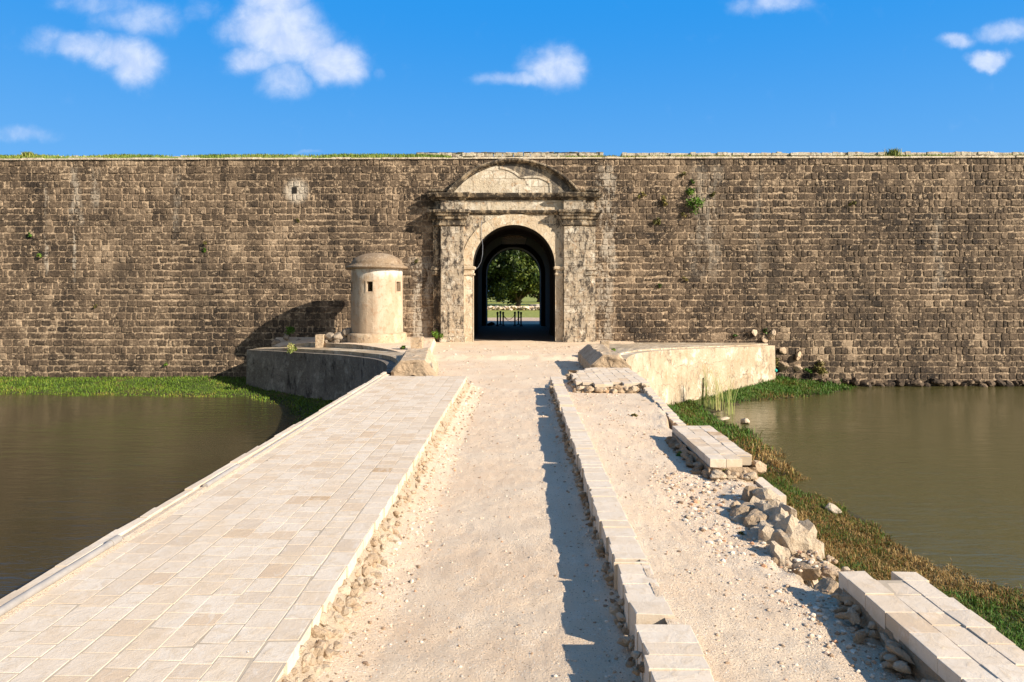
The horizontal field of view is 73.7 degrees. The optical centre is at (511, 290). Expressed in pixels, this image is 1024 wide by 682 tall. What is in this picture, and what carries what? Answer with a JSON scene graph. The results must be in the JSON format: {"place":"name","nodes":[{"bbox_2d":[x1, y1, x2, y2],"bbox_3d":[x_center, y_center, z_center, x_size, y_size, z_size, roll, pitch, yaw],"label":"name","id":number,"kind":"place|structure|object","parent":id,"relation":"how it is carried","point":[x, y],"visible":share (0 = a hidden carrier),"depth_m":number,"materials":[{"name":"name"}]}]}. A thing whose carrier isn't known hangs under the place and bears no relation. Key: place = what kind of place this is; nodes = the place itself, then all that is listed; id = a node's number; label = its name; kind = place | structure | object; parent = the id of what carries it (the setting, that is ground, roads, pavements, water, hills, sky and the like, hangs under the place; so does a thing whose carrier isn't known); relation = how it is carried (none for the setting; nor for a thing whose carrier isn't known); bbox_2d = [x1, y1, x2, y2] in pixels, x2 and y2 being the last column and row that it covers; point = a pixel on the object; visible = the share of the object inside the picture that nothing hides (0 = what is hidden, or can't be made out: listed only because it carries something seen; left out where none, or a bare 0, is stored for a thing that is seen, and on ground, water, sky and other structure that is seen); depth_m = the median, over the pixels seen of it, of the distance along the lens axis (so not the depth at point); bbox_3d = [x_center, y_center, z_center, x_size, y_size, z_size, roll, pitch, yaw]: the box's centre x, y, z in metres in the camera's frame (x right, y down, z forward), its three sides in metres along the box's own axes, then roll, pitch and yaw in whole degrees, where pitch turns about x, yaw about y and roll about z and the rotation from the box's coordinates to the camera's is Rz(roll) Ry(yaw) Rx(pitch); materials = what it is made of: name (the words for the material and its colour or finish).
{"place":"outdoors","nodes":[
{"label":"outdoors","id":0,"kind":"place"},
{"bbox_2d":[0,372,469,681],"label":"pavement","id":1,"kind":"structure","parent":0,"point":[289,545],"depth_m":5.50,"materials":[{"name":"stone"}]},
{"bbox_2d":[0,535,121,616],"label":"conduit pipe","id":2,"kind":"object","parent":1,"relation":"on","point":[8,606],"visible":1,"depth_m":5.15,"materials":[{"name":"grey plastic"}]},
{"bbox_2d":[203,463,239,486],"bbox_3d":[-3.407,2.172,8.035,0.061,0.058,0.878,0,0,1],"label":"conduit pipe","id":3,"kind":"object","parent":1,"relation":"on","point":[221,475],"visible":1,"depth_m":7.96,"materials":[{"name":"grey plastic"}]},
{"bbox_2d":[252,379,378,457],"bbox_3d":[-3.348,2.188,12.892,0.041,0.035,7.900,0,0,1],"label":"conduit pipe","id":4,"kind":"object","parent":1,"relation":"on","point":[265,449],"visible":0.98,"depth_m":11.08,"materials":[{"name":"grey plastic"}]},
{"bbox_2d":[315,384,641,681],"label":"dirt lane","id":5,"kind":"structure","parent":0,"point":[585,647],"depth_m":6.01,"materials":[{"name":"beige sand"}]},
{"bbox_2d":[0,386,1023,601],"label":"water","id":6,"kind":"structure","parent":0,"point":[934,473],"depth_m":18.73,"materials":[{"name":"brown liquid"}]},
{"bbox_2d":[702,378,703,405],"bbox_3d":[7.460,4.100,26.675,0.080,1.401,0.060,0,0,1],"label":"wooden stake","id":7,"kind":"object","parent":6,"relation":"in","point":[702,390],"visible":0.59,"depth_m":26.66,"materials":[{"name":"brown wood"}]},
{"bbox_2d":[705,370,745,414],"bbox_3d":[7.953,3.737,25.506,1.643,1.725,1.000,0,0,-7],"label":"reed clump","id":8,"kind":"object","parent":6,"relation":"on","point":[728,405],"visible":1,"depth_m":25.46,"materials":[{"name":"green plant"}]},
{"bbox_2d":[740,418,749,422],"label":"bank stone","id":9,"kind":"object","parent":6,"relation":"on","point":[744,420],"visible":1,"depth_m":23.65,"materials":[{"name":"stone"}]},
{"bbox_2d":[390,341,633,387],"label":"forecourt","id":10,"kind":"structure","parent":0,"point":[455,356],"depth_m":24.97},
{"bbox_2d":[391,347,438,375],"bbox_3d":[-2.816,2.180,20.135,1.311,0.700,3.883,0,0,-6],"label":"parapet stump","id":11,"kind":"object","parent":10,"relation":"on","point":[414,361],"visible":0.85,"depth_m":18.34,"materials":[{"name":"stone"}]},
{"bbox_2d":[51,346,902,681],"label":"gravel","id":12,"kind":"structure","parent":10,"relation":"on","point":[763,564],"depth_m":6.43,"materials":[{"name":"beige gravel"}]},
{"bbox_2d":[578,344,631,369],"bbox_3d":[2.970,2.195,22.282,1.316,0.659,4.214,0,0,1],"label":"parapet stump","id":13,"kind":"object","parent":10,"relation":"on","point":[594,355],"visible":0.93,"depth_m":20.73,"materials":[{"name":"stone"}]},
{"bbox_2d":[0,377,1023,647],"bbox_3d":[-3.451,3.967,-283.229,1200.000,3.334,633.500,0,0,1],"label":"ground","id":14,"kind":"structure","parent":0,"point":[292,401],"depth_m":29.50,"materials":[{"name":"green plant"}]},
{"bbox_2d":[0,375,334,423],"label":"bank grass","id":15,"kind":"structure","parent":14,"relation":"on","point":[23,386],"depth_m":31.30,"materials":[{"name":"green plant"}]},
{"bbox_2d":[246,337,435,400],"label":"wing wall","id":16,"kind":"structure","parent":14,"relation":"on","point":[327,371],"depth_m":28.49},
{"bbox_2d":[271,339,279,344],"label":"fallen stone","id":17,"kind":"object","parent":16,"relation":"on","point":[275,341],"visible":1,"depth_m":32.74,"materials":[{"name":"grey stone"}]},
{"bbox_2d":[283,334,289,340],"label":"fallen stone","id":18,"kind":"object","parent":16,"relation":"on","point":[286,337],"visible":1,"depth_m":32.76,"materials":[{"name":"grey stone"}]},
{"bbox_2d":[284,326,294,335],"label":"weed","id":19,"kind":"object","parent":16,"relation":"on","point":[290,329],"visible":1,"depth_m":32.81,"materials":[{"name":"green plant"}]},
{"bbox_2d":[285,342,296,353],"bbox_3d":[-9.441,2.453,29.237,0.376,0.522,0.678,0,0,1],"label":"weed","id":20,"kind":"object","parent":16,"relation":"on","point":[291,347],"visible":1,"depth_m":29.06,"materials":[{"name":"green plant"}]},
{"bbox_2d":[315,334,324,347],"bbox_3d":[-8.452,2.212,30.097,0.360,0.606,0.362,0,0,1],"label":"stone post","id":21,"kind":"object","parent":16,"relation":"on","point":[319,340],"visible":0.96,"depth_m":29.93,"materials":[{"name":"beige stone"}]},
{"bbox_2d":[331,339,340,342],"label":"fallen stone","id":22,"kind":"object","parent":16,"relation":"on","point":[335,341],"visible":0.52,"depth_m":29.97,"materials":[{"name":"beige stone"}]},
{"bbox_2d":[324,332,334,340],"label":"fallen stone","id":23,"kind":"object","parent":22,"relation":"on","point":[328,336],"visible":0.81,"depth_m":30.04,"materials":[{"name":"grey stone"}]},
{"bbox_2d":[333,331,344,339],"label":"fallen stone","id":24,"kind":"object","parent":16,"relation":"on","point":[339,335],"visible":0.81,"depth_m":29.98,"materials":[{"name":"beige stone"}]},
{"bbox_2d":[340,336,346,342],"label":"fallen stone","id":25,"kind":"object","parent":16,"relation":"on","point":[343,340],"visible":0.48,"depth_m":30.02,"materials":[{"name":"grey stone"}]},
{"bbox_2d":[342,327,351,336],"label":"fallen stone","id":26,"kind":"object","parent":25,"relation":"on","point":[346,331],"visible":0.81,"depth_m":29.98,"materials":[{"name":"grey stone"}]},
{"bbox_2d":[346,253,407,342],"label":"sentry tower","id":27,"kind":"structure","parent":16,"relation":"on","point":[376,297],"depth_m":29.54,"materials":[{"name":"stone"}]},
{"bbox_2d":[365,280,373,292],"bbox_3d":[-6.127,-0.181,29.534,0.386,0.539,0.300,0,0,1],"label":"window","id":28,"kind":"structure","parent":27,"relation":"in","point":[366,281],"depth_m":29.41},
{"bbox_2d":[395,280,400,292],"bbox_3d":[-5.123,-0.181,30.121,0.281,0.539,0.432,0,0,24],"label":"window","id":29,"kind":"structure","parent":27,"relation":"in","point":[397,283],"depth_m":30.21,"materials":[{"name":"beige stone"}]},
{"bbox_2d":[411,336,423,348],"bbox_3d":[-3.607,2.018,25.969,0.440,0.583,0.438,0,0,1],"label":"stone post","id":30,"kind":"object","parent":16,"relation":"on","point":[416,341],"visible":0.78,"depth_m":25.76,"materials":[{"name":"beige stone"}]},
{"bbox_2d":[432,329,442,338],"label":"weed","id":31,"kind":"object","parent":16,"relation":"on","point":[435,334],"visible":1,"depth_m":32.51,"materials":[{"name":"green plant"}]},
{"bbox_2d":[0,155,1023,386],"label":"fort wall","id":32,"kind":"structure","parent":14,"relation":"on","point":[905,271],"depth_m":33.25,"materials":[{"name":"stone"}]},
{"bbox_2d":[20,151,38,157],"bbox_3d":[-24.338,-6.859,34.398,0.709,0.367,0.743,0,0,22],"label":"grass tuft","id":33,"kind":"object","parent":32,"relation":"on","point":[29,153],"visible":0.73,"depth_m":34.25,"materials":[{"name":"green plant"}]},
{"bbox_2d":[61,152,602,157],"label":"parapet wall","id":34,"kind":"structure","parent":32,"relation":"on","point":[502,154],"depth_m":36.02,"materials":[{"name":"stone"}]},
{"bbox_2d":[501,312,504,325],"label":"bollard","id":35,"kind":"object","parent":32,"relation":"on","point":[502,319],"visible":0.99,"depth_m":48.46,"materials":[{"name":"black metal"}]},
{"bbox_2d":[0,153,1023,158],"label":"rampart grass","id":36,"kind":"structure","parent":32,"relation":"on","point":[287,155],"depth_m":34.09,"materials":[{"name":"green plant"}]},
{"bbox_2d":[426,158,602,341],"bbox_3d":[0.115,-1.862,33.153,8.448,9.040,1.496,0,0,1],"label":"gateway","id":37,"kind":"object","parent":32,"relation":"attached to","point":[555,210],"visible":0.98,"depth_m":32.87,"materials":[{"name":"stone"}]},
{"bbox_2d":[475,220,482,269],"bbox_3d":[-1.613,-2.187,32.932,0.429,2.415,0.024,0,0,1],"label":"cable","id":38,"kind":"object","parent":37,"relation":"hanging from","point":[482,243],"visible":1,"depth_m":32.92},
{"bbox_2d":[519,312,522,325],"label":"bollard","id":39,"kind":"object","parent":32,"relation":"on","point":[520,319],"visible":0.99,"depth_m":48.25,"materials":[{"name":"black metal"}]},
{"bbox_2d":[653,218,660,223],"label":"wall plant","id":40,"kind":"object","parent":32,"relation":"attached to","point":[657,219],"visible":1,"depth_m":33.09,"materials":[{"name":"green plant"}]},
{"bbox_2d":[660,195,667,205],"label":"wall plant","id":41,"kind":"object","parent":32,"relation":"attached to","point":[663,199],"visible":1,"depth_m":33.06,"materials":[{"name":"green plant"}]},
{"bbox_2d":[684,187,694,195],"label":"wall plant","id":42,"kind":"object","parent":32,"relation":"attached to","point":[690,191],"visible":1,"depth_m":33.03,"materials":[{"name":"green plant"}]},
{"bbox_2d":[684,195,704,214],"bbox_3d":[8.873,-4.172,33.061,1.114,1.021,0.783,0,0,1],"label":"wall plant","id":43,"kind":"object","parent":32,"relation":"attached to","point":[698,202],"visible":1,"depth_m":32.96,"materials":[{"name":"green plant"}]},
{"bbox_2d":[761,335,767,342],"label":"rock","id":44,"kind":"object","parent":32,"relation":"attached to","point":[764,338],"depth_m":33.03,"materials":[{"name":"stone"}]},
{"bbox_2d":[768,329,775,338],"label":"rock","id":45,"kind":"object","parent":32,"relation":"attached to","point":[772,333],"depth_m":32.94,"materials":[{"name":"stone"}]},
{"bbox_2d":[779,347,785,353],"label":"rock","id":46,"kind":"object","parent":32,"relation":"attached to","point":[782,350],"depth_m":33.01,"materials":[{"name":"stone"}]},
{"bbox_2d":[778,361,788,371],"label":"rock","id":47,"kind":"object","parent":32,"relation":"attached to","point":[782,366],"depth_m":32.96,"materials":[{"name":"stone"}]},
{"bbox_2d":[793,365,802,370],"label":"rock","id":48,"kind":"object","parent":32,"relation":"attached to","point":[797,367],"depth_m":33.03,"materials":[{"name":"stone"}]},
{"bbox_2d":[796,351,800,360],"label":"rock","id":49,"kind":"object","parent":32,"relation":"attached to","point":[798,355],"depth_m":32.95,"materials":[{"name":"stone"}]},
{"bbox_2d":[813,361,827,375],"bbox_3d":[14.805,3.719,32.874,0.643,0.767,0.811,0,0,1],"label":"weed","id":50,"kind":"object","parent":32,"relation":"attached to","point":[821,369],"visible":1,"depth_m":32.81,"materials":[{"name":"green plant"}]},
{"bbox_2d":[621,151,1023,156],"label":"parapet wall","id":51,"kind":"structure","parent":32,"relation":"on","point":[807,154],"depth_m":35.80,"materials":[{"name":"stone"}]},
{"bbox_2d":[881,147,901,156],"bbox_3d":[18.840,-6.853,33.811,0.915,0.497,0.917,0,0,43],"label":"grass tuft","id":52,"kind":"object","parent":32,"relation":"on","point":[893,152],"visible":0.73,"depth_m":33.69,"materials":[{"name":"green plant"}]},
{"bbox_2d":[609,343,775,403],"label":"wing wall","id":53,"kind":"structure","parent":14,"relation":"on","point":[664,371],"depth_m":28.04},
{"bbox_2d":[600,340,608,347],"bbox_3d":[3.418,2.142,25.160,0.317,0.628,0.332,0,0,1],"label":"stone post","id":54,"kind":"object","parent":53,"relation":"on","point":[605,343],"visible":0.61,"depth_m":25.01,"materials":[{"name":"beige stone"}]},
{"bbox_2d":[775,356,779,366],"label":"weed","id":55,"kind":"object","parent":53,"relation":"on","point":[776,360],"visible":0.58,"depth_m":32.59,"materials":[{"name":"green plant"}]},
{"bbox_2d":[684,362,716,407],"bbox_3d":[7.533,3.614,26.654,1.182,1.971,1.747,0,0,-34],"label":"reed clump","id":56,"kind":"object","parent":14,"relation":"on","point":[706,395],"visible":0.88,"depth_m":26.53,"materials":[{"name":"green plant"}]},
{"bbox_2d":[697,364,727,410],"bbox_3d":[7.751,3.677,26.288,1.425,1.846,1.527,0,0,35],"label":"reed clump","id":57,"kind":"object","parent":14,"relation":"on","point":[718,403],"visible":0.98,"depth_m":26.26,"materials":[{"name":"green plant"}]},
{"bbox_2d":[803,367,812,373],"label":"weed","id":58,"kind":"object","parent":14,"relation":"on","point":[807,370],"visible":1,"depth_m":32.53,"materials":[{"name":"green plant"}]},
{"bbox_2d":[825,503,841,513],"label":"bank stone","id":59,"kind":"object","parent":14,"relation":"on","point":[833,508],"visible":0.82,"depth_m":14.03,"materials":[{"name":"stone"}]},
{"bbox_2d":[0,0,1023,156],"label":"sky","id":60,"kind":"structure","parent":0,"point":[78,77],"materials":[{"name":"blue"}]},
{"bbox_2d":[488,295,538,323],"bbox_3d":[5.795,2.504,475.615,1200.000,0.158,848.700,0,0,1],"label":"field","id":61,"kind":"structure","parent":0,"point":[530,316],"depth_m":74.64,"materials":[{"name":"green plant"}]},
{"bbox_2d":[488,250,538,305],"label":"leafy tree","id":62,"kind":"object","parent":61,"relation":"on","point":[513,276],"visible":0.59,"depth_m":105.38,"materials":[{"name":"green plant"}]},
{"bbox_2d":[488,306,538,309],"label":"rubble wall","id":63,"kind":"structure","parent":61,"relation":"on","point":[513,308],"depth_m":87.72,"materials":[{"name":"stone"}]},
{"bbox_2d":[527,292,538,301],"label":"leafy tree","id":64,"kind":"object","parent":61,"relation":"on","point":[537,296],"visible":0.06,"depth_m":151.15,"materials":[{"name":"green plant"}]},
{"bbox_2d":[562,379,910,681],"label":"side path","id":65,"kind":"structure","parent":0,"point":[742,644],"depth_m":5.66,"materials":[{"name":"soil"}]},
{"bbox_2d":[565,367,650,392],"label":"paving slab","id":66,"kind":"structure","parent":65,"relation":"on","point":[602,379],"depth_m":16.75,"materials":[{"name":"stone"}]},
{"bbox_2d":[549,376,717,681],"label":"kerb","id":67,"kind":"structure","parent":65,"relation":"on","point":[663,651],"depth_m":5.42,"materials":[{"name":"stone"}]},
{"bbox_2d":[643,387,685,429],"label":"facing stones","id":68,"kind":"object","parent":65,"relation":"on","point":[673,418],"visible":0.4,"depth_m":13.99,"materials":[{"name":"stone"}]},
{"bbox_2d":[664,425,758,481],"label":"paving slab","id":69,"kind":"structure","parent":65,"relation":"on","point":[712,449],"depth_m":9.40,"materials":[{"name":"stone"}]},
{"bbox_2d":[752,460,766,474],"bbox_3d":[3.309,2.376,9.171,0.203,0.205,0.242,0,0,1],"label":"rock","id":70,"kind":"object","parent":69,"relation":"on","point":[761,467],"visible":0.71,"depth_m":9.09,"materials":[{"name":"stone"}]},
{"bbox_2d":[729,501,739,509],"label":"rock","id":71,"kind":"object","parent":65,"relation":"on","point":[734,504],"visible":0.51,"depth_m":7.57,"materials":[{"name":"stone"}]},
{"bbox_2d":[729,502,754,516],"bbox_3d":[2.511,2.393,7.351,0.335,0.171,0.257,0,0,-32],"label":"rock","id":72,"kind":"object","parent":65,"relation":"on","point":[744,509],"visible":0.59,"depth_m":7.30,"materials":[{"name":"stone"}]},
{"bbox_2d":[741,486,758,501],"bbox_3d":[2.853,2.381,7.915,0.408,0.271,0.284,0,0,1],"label":"rock","id":73,"kind":"object","parent":65,"relation":"on","point":[747,495],"visible":0.34,"depth_m":7.84,"materials":[{"name":"stone"}]},
{"bbox_2d":[752,488,780,500],"bbox_3d":[2.888,2.368,7.748,0.292,0.278,0.255,0,0,1],"label":"rock","id":74,"kind":"object","parent":65,"relation":"on","point":[767,494],"visible":0.4,"depth_m":7.69,"materials":[{"name":"stone"}]},
{"bbox_2d":[752,477,785,503],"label":"facing stones","id":75,"kind":"object","parent":65,"relation":"on","point":[760,482],"visible":0.25,"depth_m":8.48,"materials":[{"name":"stone"}]},
{"bbox_2d":[726,496,853,588],"bbox_3d":[2.677,3.042,6.805,1.124,1.795,2.490,0,0,1],"label":"masonry lump","id":76,"kind":"object","parent":65,"relation":"on","point":[783,531],"visible":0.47,"depth_m":6.54,"materials":[{"name":"stone"}]},
{"bbox_2d":[742,509,768,527],"bbox_3d":[2.577,2.427,7.173,0.375,0.246,0.295,0,0,-17],"label":"rock","id":77,"kind":"object","parent":76,"relation":"on","point":[753,517],"visible":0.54,"depth_m":7.07,"materials":[{"name":"stone"}]},
{"bbox_2d":[791,560,822,579],"bbox_3d":[2.621,2.499,6.090,0.272,0.168,0.160,0,0,23],"label":"rock","id":78,"kind":"object","parent":76,"relation":"on","point":[810,572],"visible":0.88,"depth_m":6.04,"materials":[{"name":"stone"}]},
{"bbox_2d":[819,560,840,579],"bbox_3d":[2.813,2.502,6.076,0.234,0.140,0.264,0,0,1],"label":"rock","id":79,"kind":"object","parent":76,"relation":"on","point":[832,573],"visible":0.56,"depth_m":5.99,"materials":[{"name":"stone"}]},
{"bbox_2d":[787,572,803,583],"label":"rock","id":80,"kind":"object","parent":65,"relation":"on","point":[799,578],"visible":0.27,"depth_m":5.93,"materials":[{"name":"stone"}]},
{"bbox_2d":[813,578,841,594],"bbox_3d":[2.578,2.460,5.593,0.243,0.203,0.205,0,0,1],"label":"rock","id":81,"kind":"object","parent":65,"relation":"on","point":[823,585],"visible":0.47,"depth_m":5.55,"materials":[{"name":"stone"}]},
{"bbox_2d":[819,571,1023,681],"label":"paving slab","id":82,"kind":"structure","parent":65,"relation":"on","point":[917,627],"depth_m":4.48,"materials":[{"name":"stone"}]},
{"bbox_2d":[667,373,1023,650],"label":"bank grass","id":83,"kind":"structure","parent":0,"point":[971,595],"depth_m":12.54,"materials":[{"name":"green plant"}]}
]}

